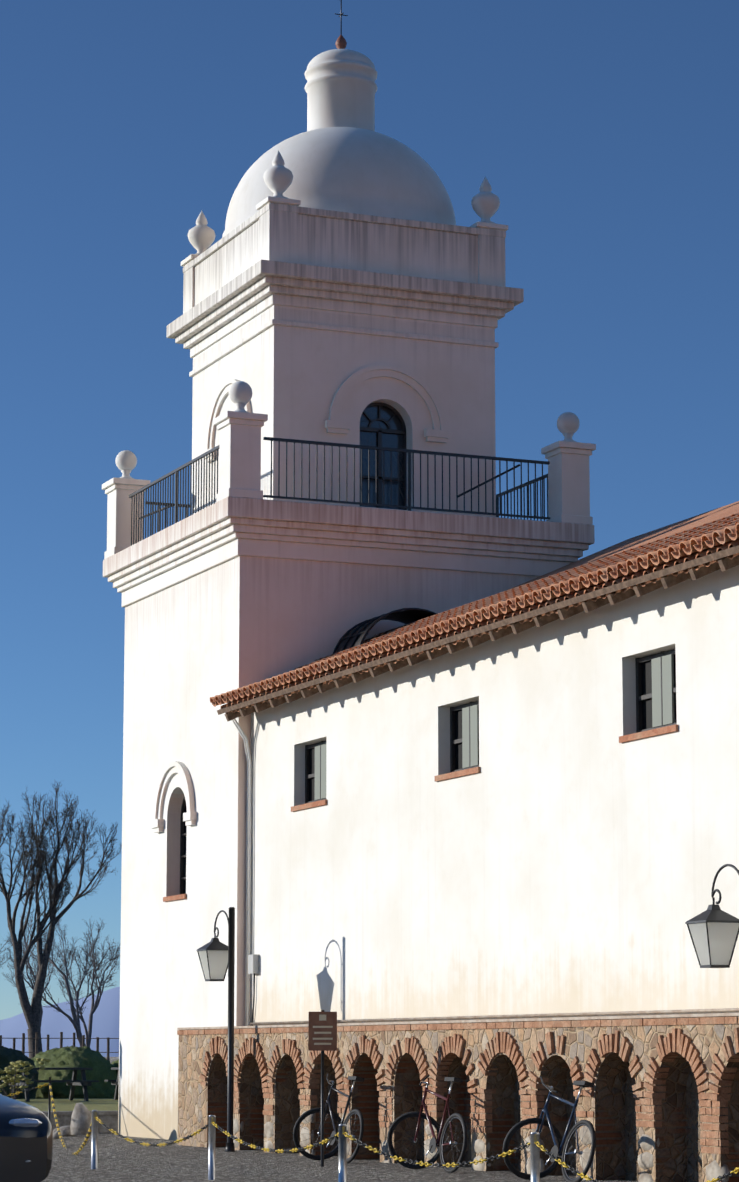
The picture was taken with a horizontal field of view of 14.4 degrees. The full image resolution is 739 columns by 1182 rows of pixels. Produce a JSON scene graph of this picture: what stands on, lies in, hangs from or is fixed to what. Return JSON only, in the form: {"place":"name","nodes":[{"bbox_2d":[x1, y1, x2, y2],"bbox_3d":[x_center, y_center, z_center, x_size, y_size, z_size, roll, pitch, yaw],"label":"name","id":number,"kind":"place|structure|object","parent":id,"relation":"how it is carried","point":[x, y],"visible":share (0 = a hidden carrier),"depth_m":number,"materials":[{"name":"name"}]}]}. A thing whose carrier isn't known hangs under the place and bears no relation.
{"place":"outdoors","nodes":[
{"label":"outdoors","id":0,"kind":"place"},
{"bbox_2d":[0,987,119,1056],"bbox_3d":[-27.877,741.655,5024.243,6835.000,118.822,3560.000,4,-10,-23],"label":"mountains","id":1,"kind":"structure","parent":0,"point":[105,1022],"depth_m":4678.79,"materials":[{"name":"blue"}]},
{"bbox_2d":[16,1098,117,1110],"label":"park lawn","id":2,"kind":"structure","parent":0,"point":[104,1104],"depth_m":63.87,"materials":[{"name":"green plant"}]},
{"bbox_2d":[0,1046,38,1098],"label":"bush","id":3,"kind":"object","parent":2,"relation":"on","point":[8,1056],"visible":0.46,"depth_m":71.59,"materials":[{"name":"green plant"}]},
{"bbox_2d":[0,1058,50,1099],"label":"park shrub","id":4,"kind":"object","parent":2,"relation":"on","point":[15,1070],"visible":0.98,"depth_m":64.35,"materials":[{"name":"green plant"}]},
{"bbox_2d":[2,1067,118,1101],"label":"park picnic tables","id":5,"kind":"object","parent":2,"relation":"on","point":[83,1082],"visible":0.38,"depth_m":67.50,"materials":[{"name":"brown"}]},
{"bbox_2d":[31,1045,118,1098],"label":"park hedge","id":6,"kind":"object","parent":2,"relation":"on","point":[82,1057],"visible":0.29,"depth_m":73.48,"materials":[{"name":"green plant"}]},
{"bbox_2d":[41,1111,117,1132],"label":"low wall","id":7,"kind":"structure","parent":2,"relation":"on","point":[109,1119],"depth_m":50.06,"materials":[{"name":"grey stone"}]},
{"bbox_2d":[28,1057,637,1181],"bbox_3d":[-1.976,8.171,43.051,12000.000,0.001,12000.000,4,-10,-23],"label":"gravel ground","id":8,"kind":"structure","parent":0,"point":[120,1159],"depth_m":34.05,"materials":[{"name":"grey gravel"}]},
{"bbox_2d":[0,935,17,968],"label":"tree","id":9,"kind":"object","parent":8,"relation":"on","point":[4,951],"visible":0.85,"depth_m":115.63,"materials":[{"name":"plant"}]},
{"bbox_2d":[0,1094,52,1181],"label":"dark grey car","id":10,"kind":"object","parent":8,"relation":"on","point":[26,1142],"visible":1,"depth_m":25.20,"materials":[{"name":"grey paint"}]},
{"bbox_2d":[3,916,62,1030],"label":"tree","id":11,"kind":"object","parent":8,"relation":"on","point":[30,980],"visible":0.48,"depth_m":128.83,"materials":[{"name":"brown plant"}]},
{"bbox_2d":[48,1077,50,1120],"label":"chain stakes","id":12,"kind":"object","parent":8,"relation":"on","point":[49,1106],"visible":0.65,"depth_m":48.35,"materials":[{"name":"silver metal"}]},
{"bbox_2d":[0,1032,118,1060],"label":"park fence","id":13,"kind":"object","parent":8,"relation":"on","point":[61,1038],"visible":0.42,"depth_m":84.37,"materials":[{"name":"black metal"}]},
{"bbox_2d":[0,782,121,1058],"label":"tree","id":14,"kind":"object","parent":8,"relation":"on","point":[32,1012],"visible":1,"depth_m":91.29,"materials":[{"name":"brown plant"}]},
{"bbox_2d":[22,912,118,1046],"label":"tree","id":15,"kind":"object","parent":8,"relation":"on","point":[75,1021],"visible":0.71,"depth_m":103.61,"materials":[{"name":"brown plant"}]},
{"bbox_2d":[53,1102,91,1138],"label":"park stones","id":16,"kind":"object","parent":8,"relation":"on","point":[81,1119],"visible":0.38,"depth_m":45.79,"materials":[{"name":"grey stone"}]},
{"bbox_2d":[50,919,119,1047],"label":"tree","id":17,"kind":"object","parent":8,"relation":"on","point":[88,1032],"visible":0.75,"depth_m":113.36,"materials":[{"name":"brown plant"}]},
{"bbox_2d":[196,907,234,1151],"bbox_3d":[-2.073,6.104,40.691,0.410,3.340,0.952,4,-10,-23],"label":"street lamp","id":18,"kind":"object","parent":8,"relation":"on","point":[216,957],"visible":1,"depth_m":40.48,"materials":[{"name":"black metal"}]},
{"bbox_2d":[91,1110,539,1181],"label":"bollards","id":19,"kind":"object","parent":8,"relation":"on","point":[534,1160],"visible":1,"depth_m":26.98,"materials":[{"name":"silver metal"}]},
{"bbox_2d":[308,1010,336,1166],"bbox_3d":[-0.559,5.921,34.774,0.340,1.840,0.062,0,-9,-1],"label":"sign","id":20,"kind":"object","parent":8,"relation":"on","point":[322,1031],"visible":1,"depth_m":34.84,"materials":[{"name":"black metal"}]},
{"bbox_2d":[118,556,537,1139],"bbox_3d":[-0.482,4.502,47.349,5.600,9.200,5.600,4,-10,-23],"label":"tower shaft","id":21,"kind":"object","parent":8,"relation":"on","point":[193,644],"visible":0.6,"depth_m":45.70,"materials":[{"name":"white paint"}]},
{"bbox_2d":[163,402,406,901],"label":"tower windows","id":22,"kind":"structure","parent":21,"relation":"in","point":[388,431],"depth_m":46.88,"materials":[{"name":"black glass"}]},
{"bbox_2d":[151,365,448,832],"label":"arch moldings","id":23,"kind":"structure","parent":21,"relation":"attached to","point":[437,433],"depth_m":46.87,"materials":[{"name":"white paint"}]},
{"bbox_2d":[102,196,595,606],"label":"cornices and parapets","id":24,"kind":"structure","parent":21,"relation":"on","point":[272,251],"depth_m":46.55,"materials":[{"name":"white paint"}]},
{"bbox_2d":[222,49,455,237],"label":"dome","id":25,"kind":"structure","parent":24,"relation":"on","point":[341,155],"depth_m":47.84,"materials":[{"name":"white paint"}]},
{"bbox_2d":[335,0,347,48],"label":"cross finial","id":26,"kind":"object","parent":25,"relation":"on","point":[341,43],"visible":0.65,"depth_m":49.50,"materials":[{"name":"metal"}]},
{"bbox_2d":[129,437,549,545],"bbox_3d":[-0.482,-1.296,48.273,5.760,1.022,5.760,4,-10,-23],"label":"tower railing","id":27,"kind":"object","parent":24,"relation":"on","point":[187,506],"visible":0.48,"depth_m":46.17,"materials":[{"name":"black metal"}]},
{"bbox_2d":[191,305,495,516],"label":"upper tower wall","id":28,"kind":"structure","parent":24,"relation":"on","point":[294,378],"depth_m":46.85,"materials":[{"name":"white paint"}]},
{"bbox_2d":[115,150,579,478],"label":"finials","id":29,"kind":"object","parent":24,"relation":"on","point":[278,180],"visible":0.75,"depth_m":47.87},
{"bbox_2d":[293,1073,363,1162],"bbox_3d":[-0.381,6.526,36.153,0.650,1.083,1.555,4,-10,-23],"label":"bicycle","id":30,"kind":"object","parent":8,"relation":"on","point":[303,1116],"visible":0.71,"depth_m":36.57,"materials":[{"name":"grey paint"}]},
{"bbox_2d":[5,1083,738,1181],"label":"chains","id":31,"kind":"object","parent":8,"relation":"on","point":[551,1155],"visible":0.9,"depth_m":27.34,"materials":[{"name":"yellow"}]},
{"bbox_2d":[387,1075,466,1172],"bbox_3d":[0.839,6.073,33.299,0.524,1.077,1.637,5,-11,-31],"label":"bicycle","id":32,"kind":"object","parent":8,"relation":"on","point":[439,1143],"visible":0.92,"depth_m":33.32,"materials":[{"name":"red paint"}]},
{"bbox_2d":[178,1016,738,1181],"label":"plinth stone","id":33,"kind":"object","parent":8,"relation":"on","point":[678,1155],"visible":0.42,"depth_m":33.46,"materials":[{"name":"beige stone"}]},
{"bbox_2d":[177,1017,738,1153],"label":"brick arches","id":34,"kind":"structure","parent":33,"relation":"attached to","point":[673,1045],"depth_m":32.98,"materials":[{"name":"red brick"}]},
{"bbox_2d":[177,1008,738,1029],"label":"plinth cap","id":35,"kind":"object","parent":33,"relation":"on","point":[551,1019],"visible":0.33,"depth_m":33.90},
{"bbox_2d":[233,1111,728,1181],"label":"stones","id":36,"kind":"object","parent":33,"relation":"attached to","point":[645,1162],"visible":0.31,"depth_m":32.23,"materials":[{"name":"beige stone"}]},
{"bbox_2d":[250,565,738,1025],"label":"hall wall","id":37,"kind":"structure","parent":8,"relation":"on","point":[564,851],"depth_m":35.45,"materials":[{"name":"white paint"}]},
{"bbox_2d":[231,719,258,1025],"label":"hall downpipes","id":38,"kind":"object","parent":37,"relation":"attached to","point":[252,963],"visible":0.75,"depth_m":43.56,"materials":[{"name":"metal"}]},
{"bbox_2d":[210,501,738,713],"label":"hall roof","id":39,"kind":"structure","parent":37,"relation":"on","point":[700,535],"depth_m":36.72,"materials":[{"name":"tile"}]},
{"bbox_2d":[333,608,437,653],"bbox_3d":[0.490,0.761,44.432,1.936,0.875,1.110,4,-10,-23],"label":"arched opening","id":40,"kind":"object","parent":39,"relation":"on","point":[354,636],"visible":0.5,"depth_m":44.25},
{"bbox_2d":[217,545,738,721],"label":"roof eaves","id":41,"kind":"object","parent":37,"relation":"attached to","point":[668,581],"visible":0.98,"depth_m":35.02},
{"bbox_2d":[291,649,678,811],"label":"windows","id":42,"kind":"structure","parent":37,"relation":"in","point":[656,714],"depth_m":36.71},
{"bbox_2d":[502,1077,595,1181],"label":"bicycle","id":43,"kind":"object","parent":8,"relation":"on","point":[559,1150],"visible":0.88,"depth_m":30.42,"materials":[{"name":"blue paint"}]},
{"bbox_2d":[685,864,738,967],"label":"street lamp","id":44,"kind":"object","parent":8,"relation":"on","point":[713,928],"visible":1,"depth_m":28.04,"materials":[{"name":"black metal"}]},
{"bbox_2d":[0,0,738,1019],"label":"sky","id":45,"kind":"structure","parent":0,"point":[605,133],"materials":[{"name":"blue"}]}
]}

